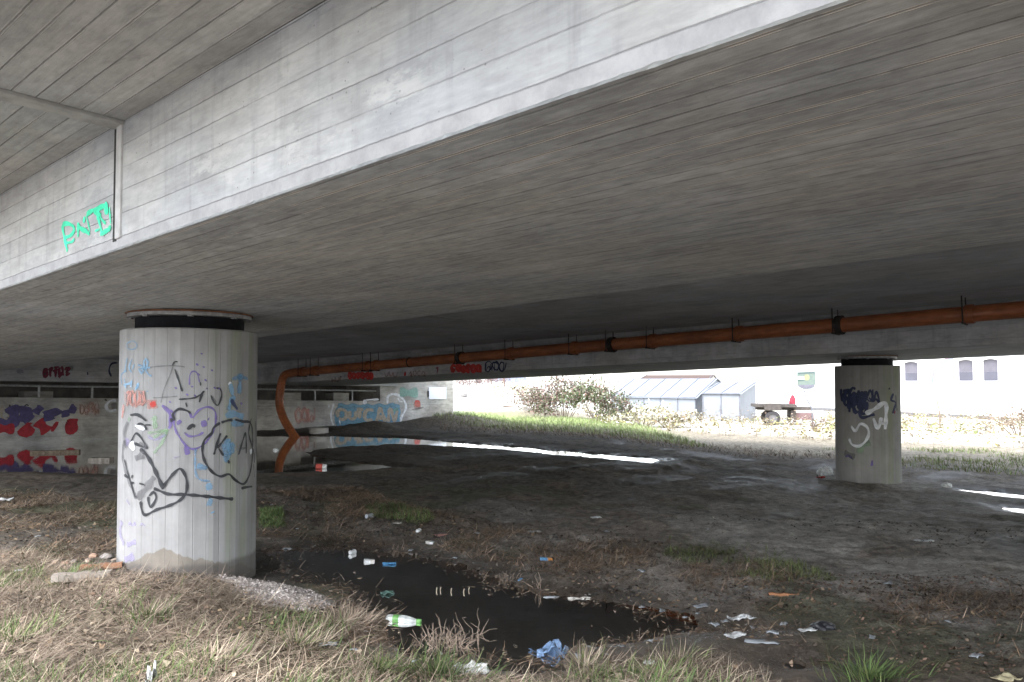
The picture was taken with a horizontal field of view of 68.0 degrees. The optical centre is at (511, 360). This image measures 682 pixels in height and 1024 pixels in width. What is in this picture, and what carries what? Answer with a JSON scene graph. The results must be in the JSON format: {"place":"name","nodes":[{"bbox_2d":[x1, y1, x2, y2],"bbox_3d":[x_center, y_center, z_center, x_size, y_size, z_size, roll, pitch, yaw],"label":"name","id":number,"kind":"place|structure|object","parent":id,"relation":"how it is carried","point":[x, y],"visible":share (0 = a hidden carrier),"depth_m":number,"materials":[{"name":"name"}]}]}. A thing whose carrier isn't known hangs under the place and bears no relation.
{"place":"outdoors","nodes":[
{"label":"outdoors","id":0,"kind":"place"},
{"bbox_2d":[364,559,374,561],"bbox_3d":[-1.368,1.918,7.271,0.100,0.035,0.050,4,-2,-11],"label":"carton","id":1,"kind":"object","parent":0,"point":[369,560],"visible":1,"depth_m":7.25,"materials":[{"name":"white cardboard"}]},
{"bbox_2d":[0,541,797,681],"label":"dry grass","id":2,"kind":"structure","parent":0,"point":[128,583],"depth_m":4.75,"materials":[{"name":"plant"}]},
{"bbox_2d":[456,391,466,395],"bbox_3d":[-2.505,1.605,37.484,0.599,0.282,0.488,0,-2,0],"label":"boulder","id":3,"kind":"object","parent":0,"point":[461,393],"visible":0.96,"depth_m":37.29,"materials":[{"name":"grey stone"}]},
{"bbox_2d":[0,382,1023,681],"bbox_3d":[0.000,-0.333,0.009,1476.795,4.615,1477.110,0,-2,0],"label":"ground","id":4,"kind":"structure","parent":0,"point":[774,494],"depth_m":8.40,"materials":[{"name":"soil"}]},
{"bbox_2d":[0,585,107,654],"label":"grass tuft","id":5,"kind":"object","parent":4,"relation":"on","point":[13,631],"visible":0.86,"depth_m":4.72,"materials":[{"name":"plant"}]},
{"bbox_2d":[0,488,114,562],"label":"leaf litter","id":6,"kind":"object","parent":4,"relation":"on","point":[63,535],"visible":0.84,"depth_m":8.59,"materials":[{"name":"brown plant"}]},
{"bbox_2d":[0,485,116,562],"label":"dead stalks","id":7,"kind":"object","parent":4,"relation":"on","point":[101,537],"visible":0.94,"depth_m":8.68,"materials":[{"name":"brown plant"}]},
{"bbox_2d":[11,558,117,594],"bbox_3d":[-3.428,1.626,5.750,0.727,0.210,0.754,0,-2,0],"label":"grass tuft","id":8,"kind":"object","parent":4,"relation":"on","point":[58,576],"visible":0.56,"depth_m":5.77,"materials":[{"name":"plant"}]},
{"bbox_2d":[51,569,112,582],"bbox_3d":[-3.266,1.634,5.764,0.400,0.058,0.112,0,-2,-17],"label":"stone slab","id":9,"kind":"object","parent":4,"relation":"on","point":[54,576],"depth_m":5.72,"materials":[{"name":"grey stone"}]},
{"bbox_2d":[89,553,97,557],"bbox_3d":[-3.819,1.773,6.923,0.096,0.040,0.063,-1,-2,20],"label":"broken brick","id":10,"kind":"object","parent":4,"relation":"on","point":[94,555],"visible":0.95,"depth_m":6.90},
{"bbox_2d":[79,561,122,570],"bbox_3d":[-3.261,1.629,6.021,0.300,0.043,0.067,1,-2,-20],"label":"wood batten","id":11,"kind":"object","parent":4,"relation":"on","point":[106,564],"visible":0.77,"depth_m":6.01,"materials":[{"name":"wood"}]},
{"bbox_2d":[99,553,112,558],"bbox_3d":[-3.679,1.765,6.879,0.108,0.043,0.069,1,-2,-21],"label":"broken brick","id":12,"kind":"object","parent":4,"relation":"on","point":[105,555],"visible":0.94,"depth_m":6.86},
{"bbox_2d":[97,586,185,630],"bbox_3d":[-2.407,1.630,5.042,0.587,0.190,0.647,1,-2,-38],"label":"grass tuft","id":13,"kind":"object","parent":4,"relation":"on","point":[132,614],"visible":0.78,"depth_m":5.04,"materials":[{"name":"plant"}]},
{"bbox_2d":[145,660,157,681],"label":"plastic shard","id":14,"kind":"object","parent":4,"relation":"on","point":[152,673],"visible":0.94,"depth_m":4.04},
{"bbox_2d":[116,309,257,577],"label":"bridge column","id":15,"kind":"structure","parent":4,"relation":"on","point":[187,451],"depth_m":6.10,"materials":[{"name":"concrete"}]},
{"bbox_2d":[0,0,1023,385],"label":"road bridge","id":16,"kind":"structure","parent":15,"relation":"on","point":[326,182],"depth_m":3.20,"materials":[{"name":"concrete"}]},
{"bbox_2d":[275,296,1023,436],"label":"drain pipe","id":17,"kind":"object","parent":16,"relation":"hanging from","point":[965,314],"visible":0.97,"depth_m":13.68,"materials":[{"name":"orange plastic"}]},
{"bbox_2d":[130,627,289,681],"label":"grass tuft","id":18,"kind":"object","parent":4,"relation":"on","point":[217,653],"visible":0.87,"depth_m":4.35,"materials":[{"name":"plant"}]},
{"bbox_2d":[0,381,452,444],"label":"bridge abutment","id":19,"kind":"object","parent":4,"relation":"on","point":[51,414],"visible":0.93,"depth_m":23.96,"materials":[{"name":"concrete"}]},
{"bbox_2d":[0,384,375,400],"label":"railing","id":20,"kind":"object","parent":19,"relation":"on","point":[39,386],"visible":0.65,"depth_m":21.70,"materials":[{"name":"metal"}]},
{"bbox_2d":[428,387,445,398],"bbox_3d":[-3.105,1.343,31.515,0.039,0.495,1.059,-4,-4,41],"label":"paper notice","id":21,"kind":"object","parent":19,"relation":"attached to","point":[436,392],"visible":1,"depth_m":31.51,"materials":[{"name":"paper"}]},
{"bbox_2d":[257,505,285,528],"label":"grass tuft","id":22,"kind":"object","parent":4,"relation":"on","point":[265,515],"visible":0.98,"depth_m":8.84,"materials":[{"name":"green plant"}]},
{"bbox_2d":[217,574,330,610],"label":"gravel","id":23,"kind":"structure","parent":4,"relation":"on","point":[306,591],"depth_m":5.79,"materials":[{"name":"gravel"}]},
{"bbox_2d":[236,609,369,660],"bbox_3d":[-1.321,1.702,4.759,0.853,0.239,0.845,1,-2,-33],"label":"grass tuft","id":24,"kind":"object","parent":4,"relation":"on","point":[306,634],"visible":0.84,"depth_m":4.78,"materials":[{"name":"plant"}]},
{"bbox_2d":[309,427,328,433],"bbox_3d":[-6.012,2.199,23.578,0.600,0.240,0.600,0,-2,0],"label":"concrete ring","id":25,"kind":"object","parent":4,"relation":"on","point":[316,430],"visible":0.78,"depth_m":23.33,"materials":[{"name":"concrete"}]},
{"bbox_2d":[320,641,337,645],"bbox_3d":[-1.160,1.791,4.798,0.125,0.019,0.057,0,-2,-6],"label":"plastic wrapper","id":26,"kind":"object","parent":4,"relation":"on","point":[330,642],"visible":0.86,"depth_m":4.80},
{"bbox_2d":[0,435,659,474],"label":"puddle water","id":27,"kind":"structure","parent":4,"relation":"on","point":[290,454],"depth_m":17.08,"materials":[{"name":"white liquid"}]},
{"bbox_2d":[30,449,80,453],"bbox_3d":[-10.512,2.108,17.471,1.000,0.108,0.178,0,-2,-14],"label":"driftwood log","id":28,"kind":"object","parent":27,"relation":"on","point":[52,451],"visible":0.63,"depth_m":17.41,"materials":[{"name":"brown wood"}]},
{"bbox_2d":[88,457,113,460],"bbox_3d":[-8.548,2.061,15.781,0.420,0.108,0.245,0,-2,-6],"label":"plank","id":29,"kind":"object","parent":27,"relation":"on","point":[100,458],"visible":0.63,"depth_m":15.69,"materials":[{"name":"grey wood"}]},
{"bbox_2d":[316,463,326,468],"bbox_3d":[-3.592,1.985,14.285,0.200,0.090,0.120,4,-2,-11],"label":"drink carton","id":30,"kind":"object","parent":27,"relation":"on","point":[321,466],"visible":1,"depth_m":14.23,"materials":[{"name":"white cardboard"}]},
{"bbox_2d":[286,593,402,641],"bbox_3d":[-1.095,1.758,5.247,0.948,0.312,0.886,0,-2,0],"label":"grass tuft","id":31,"kind":"object","parent":4,"relation":"on","point":[353,616],"visible":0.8,"depth_m":5.32,"materials":[{"name":"plant"}]},
{"bbox_2d":[365,513,373,518],"bbox_3d":[-1.665,1.811,8.839,0.073,0.073,0.091,-1,-9,33],"label":"plastic cup","id":32,"kind":"object","parent":4,"relation":"on","point":[369,515],"visible":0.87,"depth_m":8.81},
{"bbox_2d":[333,640,422,681],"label":"grass tuft","id":33,"kind":"object","parent":4,"relation":"on","point":[380,664],"visible":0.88,"depth_m":4.34,"materials":[{"name":"plant"}]},
{"bbox_2d":[0,556,757,681],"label":"green grass","id":34,"kind":"structure","parent":4,"relation":"on","point":[319,676],"depth_m":4.21,"materials":[{"name":"plant"}]},
{"bbox_2d":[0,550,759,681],"bbox_3d":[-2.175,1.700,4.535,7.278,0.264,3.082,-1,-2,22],"label":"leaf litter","id":35,"kind":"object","parent":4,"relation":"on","point":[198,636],"visible":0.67,"depth_m":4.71,"materials":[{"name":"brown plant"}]},
{"bbox_2d":[361,501,435,524],"bbox_3d":[-1.426,1.817,9.234,0.698,0.129,1.644,1,-2,-25],"label":"moss patch","id":36,"kind":"object","parent":4,"relation":"on","point":[403,509],"visible":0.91,"depth_m":9.04,"materials":[{"name":"green plant"}]},
{"bbox_2d":[392,540,406,552],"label":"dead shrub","id":37,"kind":"object","parent":4,"relation":"on","point":[398,546],"visible":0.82,"depth_m":7.74,"materials":[{"name":"brown plant"}]},
{"bbox_2d":[425,540,434,543],"bbox_3d":[-0.849,1.879,7.848,0.085,0.030,0.050,3,-1,17],"label":"carton","id":38,"kind":"object","parent":4,"relation":"on","point":[429,542],"visible":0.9,"depth_m":7.83,"materials":[{"name":"cardboard"}]},
{"bbox_2d":[374,639,506,681],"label":"grass tuft","id":39,"kind":"object","parent":4,"relation":"on","point":[436,665],"visible":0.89,"depth_m":4.33,"materials":[{"name":"plant"}]},
{"bbox_2d":[452,659,490,675],"bbox_3d":[-0.243,1.790,4.428,0.224,0.056,0.150,0,-2,-17],"label":"plastic bag","id":40,"kind":"object","parent":4,"relation":"on","point":[480,668],"visible":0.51,"depth_m":4.43,"materials":[{"name":"plastic"}]},
{"bbox_2d":[266,545,697,673],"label":"puddle water","id":41,"kind":"structure","parent":4,"relation":"on","point":[526,620],"depth_m":5.74,"materials":[{"name":"black liquid"}]},
{"bbox_2d":[348,549,355,554],"bbox_3d":[-1.602,1.916,7.595,0.058,0.058,0.073,-1,-9,21],"label":"plastic cup","id":42,"kind":"object","parent":41,"relation":"on","point":[353,551],"visible":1,"depth_m":7.58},
{"bbox_2d":[380,590,394,594],"bbox_3d":[-1.012,1.878,6.163,0.113,0.027,0.090,1,-2,-23],"label":"plastic wrapper","id":43,"kind":"object","parent":41,"relation":"on","point":[386,592],"visible":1,"depth_m":6.16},
{"bbox_2d":[382,562,395,564],"bbox_3d":[-1.158,1.911,7.170,0.132,0.017,0.068,0,-2,-11],"label":"plastic wrapper","id":44,"kind":"object","parent":41,"relation":"on","point":[384,563],"visible":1,"depth_m":7.16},
{"bbox_2d":[386,614,421,622],"bbox_3d":[-0.778,1.865,5.460,0.265,0.071,0.071,0,-2,14],"label":"plastic bottle","id":45,"kind":"object","parent":41,"relation":"on","point":[403,618],"visible":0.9,"depth_m":5.44,"materials":[{"name":"plastic"}]},
{"bbox_2d":[412,613,478,651],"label":"dead shrub","id":46,"kind":"object","parent":41,"relation":"on","point":[447,635],"visible":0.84,"depth_m":5.03,"materials":[{"name":"beige plant"}]},
{"bbox_2d":[440,611,490,636],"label":"dead shrub","id":47,"kind":"object","parent":41,"relation":"on","point":[481,633],"visible":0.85,"depth_m":5.16,"materials":[{"name":"brown plant"}]},
{"bbox_2d":[257,540,806,672],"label":"drift litter","id":48,"kind":"object","parent":41,"relation":"on","point":[654,640],"visible":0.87,"depth_m":5.24,"materials":[{"name":"brown plant"}]},
{"bbox_2d":[254,537,813,673],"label":"dead stalks","id":49,"kind":"object","parent":41,"relation":"on","point":[744,630],"visible":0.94,"depth_m":5.21,"materials":[{"name":"brown plant"}]},
{"bbox_2d":[528,639,569,656],"bbox_3d":[0.240,1.835,4.844,0.220,0.116,0.179,1,-2,-29],"label":"plastic bag","id":50,"kind":"object","parent":41,"relation":"on","point":[549,647],"visible":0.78,"depth_m":4.82,"materials":[{"name":"plastic"}]},
{"bbox_2d":[454,378,516,386],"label":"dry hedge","id":51,"kind":"object","parent":4,"relation":"on","point":[469,382],"visible":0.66,"depth_m":40.87,"materials":[{"name":"beige plant"}]},
{"bbox_2d":[489,377,525,381],"bbox_3d":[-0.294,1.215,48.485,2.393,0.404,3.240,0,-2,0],"label":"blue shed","id":52,"kind":"structure","parent":4,"relation":"on","point":[511,379],"depth_m":47.87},
{"bbox_2d":[498,570,525,581],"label":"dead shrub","id":53,"kind":"object","parent":4,"relation":"on","point":[507,576],"visible":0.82,"depth_m":6.62,"materials":[{"name":"brown plant"}]},
{"bbox_2d":[2,500,1023,629],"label":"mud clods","id":54,"kind":"object","parent":4,"relation":"on","point":[874,524],"visible":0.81,"depth_m":7.71,"materials":[{"name":"brown soil"}]},
{"bbox_2d":[480,376,556,403],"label":"bramble shrub","id":55,"kind":"object","parent":4,"relation":"on","point":[495,388],"visible":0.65,"depth_m":37.24,"materials":[{"name":"beige plant"}]},
{"bbox_2d":[506,381,558,411],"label":"bramble shrub","id":56,"kind":"object","parent":4,"relation":"on","point":[521,396],"visible":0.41,"depth_m":36.11,"materials":[{"name":"green plant"}]},
{"bbox_2d":[522,572,547,588],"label":"dead shrub","id":57,"kind":"object","parent":4,"relation":"on","point":[539,583],"visible":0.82,"depth_m":6.28,"materials":[{"name":"brown plant"}]},
{"bbox_2d":[540,557,552,560],"bbox_3d":[0.315,1.824,6.984,0.110,0.024,0.055,4,-2,-6],"label":"cigarette packet","id":58,"kind":"object","parent":4,"relation":"on","point":[545,558],"visible":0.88,"depth_m":6.96,"materials":[{"name":"blue cardboard"}]},
{"bbox_2d":[515,374,611,417],"bbox_3d":[2.340,1.483,34.619,4.632,2.456,2.936,0,-2,0],"label":"garden bush","id":59,"kind":"object","parent":4,"relation":"on","point":[541,403],"visible":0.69,"depth_m":34.29,"materials":[{"name":"green plant"}]},
{"bbox_2d":[568,596,590,598],"bbox_3d":[0.564,1.888,6.037,0.240,0.023,0.022,0,-2,-6],"label":"paper scrap","id":60,"kind":"object","parent":4,"relation":"on","point":[583,597],"visible":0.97,"depth_m":6.03,"materials":[{"name":"paper"}]},
{"bbox_2d":[538,634,632,677],"bbox_3d":[0.443,1.760,4.601,0.588,0.232,0.706,0,-2,0],"label":"grass tuft","id":61,"kind":"object","parent":4,"relation":"on","point":[585,652],"visible":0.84,"depth_m":4.58,"materials":[{"name":"plant"}]},
{"bbox_2d":[575,540,595,550],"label":"dead shrub","id":62,"kind":"object","parent":4,"relation":"on","point":[586,544],"visible":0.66,"depth_m":7.33,"materials":[{"name":"brown plant"}]},
{"bbox_2d":[553,374,642,419],"bbox_3d":[3.957,1.663,33.478,4.309,2.186,2.267,0,-2,0],"label":"garden bush","id":63,"kind":"object","parent":4,"relation":"on","point":[603,395],"visible":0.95,"depth_m":33.29,"materials":[{"name":"green plant"}]},
{"bbox_2d":[603,399,641,421],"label":"garden bush","id":64,"kind":"object","parent":4,"relation":"on","point":[629,409],"visible":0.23,"depth_m":34.40,"materials":[{"name":"green plant"}]},
{"bbox_2d":[256,483,1023,669],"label":"dead stalks","id":65,"kind":"object","parent":4,"relation":"on","point":[370,496],"visible":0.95,"depth_m":6.93,"materials":[{"name":"brown plant"}]},
{"bbox_2d":[256,487,1023,665],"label":"leaf litter","id":66,"kind":"object","parent":4,"relation":"on","point":[812,599],"visible":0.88,"depth_m":6.03,"materials":[{"name":"brown plant"}]},
{"bbox_2d":[607,398,675,425],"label":"pale bush","id":67,"kind":"object","parent":4,"relation":"on","point":[643,409],"visible":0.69,"depth_m":31.22,"materials":[{"name":"beige plant"}]},
{"bbox_2d":[611,378,720,419],"bbox_3d":[8.838,2.021,41.418,5.067,2.194,5.240,-1,-2,38],"label":"greenhouse","id":68,"kind":"object","parent":4,"relation":"on","point":[679,393],"visible":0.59,"depth_m":39.73,"materials":[{"name":"white glass"}]},
{"bbox_2d":[637,407,700,426],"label":"pale bush","id":69,"kind":"object","parent":4,"relation":"on","point":[677,415],"visible":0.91,"depth_m":30.64,"materials":[{"name":"beige plant"}]},
{"bbox_2d":[640,375,717,378],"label":"tiled house","id":70,"kind":"structure","parent":4,"relation":"on","point":[679,376],"depth_m":62.92,"materials":[{"name":"tile"}]},
{"bbox_2d":[646,627,726,669],"bbox_3d":[0.995,1.696,4.437,0.564,0.168,0.566,-2,-2,43],"label":"grass tuft","id":71,"kind":"object","parent":4,"relation":"on","point":[691,655],"visible":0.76,"depth_m":4.49,"materials":[{"name":"plant"}]},
{"bbox_2d":[693,603,709,607],"bbox_3d":[1.433,1.849,5.738,0.132,0.013,0.069,1,-2,-23],"label":"paper scrap","id":72,"kind":"object","parent":4,"relation":"on","point":[700,605],"visible":1,"depth_m":5.73,"materials":[{"name":"grey paper"}]},
{"bbox_2d":[700,382,757,421],"bbox_3d":[10.741,2.008,37.490,2.032,1.974,2.725,-1,-2,34],"label":"lean to shed","id":73,"kind":"object","parent":4,"relation":"on","point":[736,397],"visible":0.81,"depth_m":36.72,"materials":[{"name":"metal"}]},
{"bbox_2d":[724,631,745,638],"bbox_3d":[1.449,1.777,4.929,0.144,0.019,0.076,1,-2,-29],"label":"paper scrap","id":74,"kind":"object","parent":4,"relation":"on","point":[735,634],"visible":1,"depth_m":4.92,"materials":[{"name":"white paper"}]},
{"bbox_2d":[727,613,756,620],"bbox_3d":[1.611,1.802,5.339,0.186,0.037,0.111,0,-2,-6],"label":"plastic bag","id":75,"kind":"object","parent":4,"relation":"on","point":[741,616],"visible":0.96,"depth_m":5.33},
{"bbox_2d":[661,537,839,581],"bbox_3d":[2.022,1.773,6.962,1.328,0.131,1.800,0,-2,0],"label":"moss patch","id":76,"kind":"object","parent":4,"relation":"on","point":[750,570],"visible":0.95,"depth_m":6.70,"materials":[{"name":"green plant"}]},
{"bbox_2d":[744,638,779,644],"bbox_3d":[1.583,1.775,4.806,0.217,0.015,0.067,0,-2,11],"label":"paper scrap","id":77,"kind":"object","parent":4,"relation":"on","point":[757,641],"visible":1,"depth_m":4.80,"materials":[{"name":"white paper"}]},
{"bbox_2d":[766,630,778,634],"bbox_3d":[1.709,1.778,4.978,0.081,0.023,0.052,-1,-2,19],"label":"tiny scrap","id":78,"kind":"object","parent":4,"relation":"on","point":[773,631],"visible":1,"depth_m":4.96,"materials":[{"name":"paper"}]},
{"bbox_2d":[751,403,813,424],"bbox_3d":[11.947,2.352,33.528,2.500,0.968,1.800,0,-2,12],"label":"farm trailer","id":79,"kind":"object","parent":4,"relation":"on","point":[772,408],"visible":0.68,"depth_m":32.95,"materials":[{"name":"brown wood"}]},
{"bbox_2d":[768,592,798,595],"bbox_3d":[2.073,1.782,5.786,0.220,0.026,0.028,0,-2,12],"label":"stick","id":80,"kind":"object","parent":4,"relation":"on","point":[778,594],"visible":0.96,"depth_m":5.78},
{"bbox_2d":[785,664,805,668],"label":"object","id":81,"kind":"structure","parent":4,"relation":"on","point":[794,666],"depth_m":4.54,"materials":[{"name":"black liquid"}]},
{"bbox_2d":[580,408,1023,447],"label":"field weeds","id":82,"kind":"object","parent":4,"relation":"on","point":[934,424],"visible":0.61,"depth_m":29.02,"materials":[{"name":"beige plant"}]},
{"bbox_2d":[585,401,1023,440],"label":"dry stalks","id":83,"kind":"object","parent":4,"relation":"on","point":[743,420],"visible":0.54,"depth_m":29.38,"materials":[{"name":"beige plant"}]},
{"bbox_2d":[797,371,815,430],"bbox_3d":[11.249,1.580,28.987,0.700,2.362,0.096,0,-2,0],"label":"picture sign","id":84,"kind":"object","parent":4,"relation":"on","point":[806,380],"visible":0.91,"depth_m":28.97,"materials":[{"name":"multicoloured metal"}]},
{"bbox_2d":[798,627,817,631],"bbox_3d":[1.957,1.782,5.035,0.126,0.020,0.053,0,-2,-11],"label":"paper scrap","id":85,"kind":"object","parent":4,"relation":"on","point":[806,629],"visible":1,"depth_m":5.03,"materials":[{"name":"white paper"}]},
{"bbox_2d":[804,413,825,430],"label":"dry bush","id":86,"kind":"object","parent":4,"relation":"on","point":[814,425],"visible":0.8,"depth_m":28.46,"materials":[{"name":"beige plant"}]},
{"bbox_2d":[810,621,836,630],"bbox_3d":[2.091,1.772,5.090,0.176,0.052,0.109,0,-2,0],"label":"plastic bag","id":87,"kind":"object","parent":4,"relation":"on","point":[823,625],"visible":0.98,"depth_m":5.06,"materials":[{"name":"plastic"}]},
{"bbox_2d":[656,572,1023,674],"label":"leaf litter","id":88,"kind":"object","parent":4,"relation":"on","point":[924,646],"visible":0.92,"depth_m":5.33,"materials":[{"name":"brown plant"}]},
{"bbox_2d":[834,355,901,483],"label":"bridge column","id":89,"kind":"structure","parent":4,"relation":"on","point":[867,418],"depth_m":13.52,"materials":[{"name":"concrete"}]},
{"bbox_2d":[799,642,950,681],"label":"grass tuft","id":90,"kind":"object","parent":4,"relation":"on","point":[870,672],"visible":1,"depth_m":4.22,"materials":[{"name":"plant"}]},
{"bbox_2d":[775,355,1023,419],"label":"white building","id":91,"kind":"structure","parent":4,"relation":"on","point":[987,384],"depth_m":41.40,"materials":[{"name":"paint"}]},
{"bbox_2d":[904,362,917,380],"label":"window","id":92,"kind":"structure","parent":91,"relation":"in","point":[910,368],"depth_m":44.04,"materials":[{"name":"grey glass"}]},
{"bbox_2d":[958,360,972,380],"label":"window","id":93,"kind":"structure","parent":91,"relation":"in","point":[965,367],"depth_m":40.31,"materials":[{"name":"grey glass"}]},
{"bbox_2d":[983,359,997,380],"bbox_3d":[24.492,0.456,38.717,0.060,1.137,1.042,0,-2,-14],"label":"window","id":94,"kind":"structure","parent":91,"relation":"in","point":[991,365],"depth_m":38.79,"materials":[{"name":"grey glass"}]},
{"bbox_2d":[914,539,933,541],"bbox_3d":[4.232,1.842,7.789,0.180,0.019,0.102,0,-2,-6],"label":"paper scrap","id":95,"kind":"object","parent":4,"relation":"on","point":[928,540],"visible":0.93,"depth_m":7.78,"materials":[{"name":"grey paper"}]},
{"bbox_2d":[932,373,942,428],"bbox_3d":[16.818,1.618,29.967,0.456,2.562,0.058,0,-2,0],"label":"sapling","id":96,"kind":"object","parent":4,"relation":"on","point":[938,406],"visible":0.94,"depth_m":29.95,"materials":[{"name":"brown plant"}]},
{"bbox_2d":[969,653,984,657],"bbox_3d":[2.733,1.731,4.463,0.082,0.023,0.052,1,-2,-31],"label":"tiny scrap","id":97,"kind":"object","parent":4,"relation":"on","point":[976,655],"visible":1,"depth_m":4.46,"materials":[{"name":"paper"}]},
{"bbox_2d":[957,489,1023,497],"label":"puddle water","id":98,"kind":"structure","parent":4,"relation":"on","point":[1004,494],"depth_m":12.74,"materials":[{"name":"white liquid"}]},
{"bbox_2d":[980,402,1023,435],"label":"dry bush","id":99,"kind":"object","parent":4,"relation":"on","point":[1006,423],"visible":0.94,"depth_m":26.46,"materials":[{"name":"beige plant"}]},
{"bbox_2d":[991,671,1022,681],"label":"dead leaf","id":100,"kind":"object","parent":4,"relation":"on","point":[1005,676],"visible":1,"depth_m":4.08,"materials":[{"name":"plant"}]},
{"bbox_2d":[1002,508,1023,512],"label":"puddle water","id":101,"kind":"structure","parent":4,"relation":"on","point":[1020,510],"depth_m":11.14,"materials":[{"name":"white liquid"}]},
{"bbox_2d":[432,410,712,447],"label":"bank grass","id":102,"kind":"structure","parent":0,"point":[580,421],"depth_m":27.35,"materials":[{"name":"plant"}]},
{"bbox_2d":[453,366,774,383],"label":"sky","id":103,"kind":"structure","parent":0,"point":[762,375],"materials":[{"name":"white"}]},
{"bbox_2d":[440,413,834,458],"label":"bank grass","id":104,"kind":"structure","parent":0,"point":[685,444],"depth_m":21.72,"materials":[{"name":"plant"}]},
{"bbox_2d":[789,394,795,403],"bbox_3d":[12.342,1.665,33.420,0.273,0.462,0.266,0,-2,0],"label":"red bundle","id":105,"kind":"object","parent":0,"point":[792,400],"visible":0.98,"depth_m":33.34,"materials":[{"name":"fabric"}]},
{"bbox_2d":[816,465,833,475],"bbox_3d":[6.247,2.182,15.104,0.318,0.193,0.259,0,-2,0],"label":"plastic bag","id":106,"kind":"object","parent":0,"point":[825,470],"visible":0.97,"depth_m":15.02,"materials":[{"name":"plastic"}]},
{"bbox_2d":[821,445,1023,475],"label":"verge grass","id":107,"kind":"structure","parent":0,"point":[1015,459],"depth_m":17.35,"materials":[{"name":"plant"}]},
{"bbox_2d":[941,482,951,487],"bbox_3d":[7.558,2.153,13.201,0.196,0.088,0.141,0,-2,0],"label":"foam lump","id":108,"kind":"object","parent":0,"point":[946,484],"visible":0.99,"depth_m":13.15,"materials":[{"name":"white plastic"}]}
]}

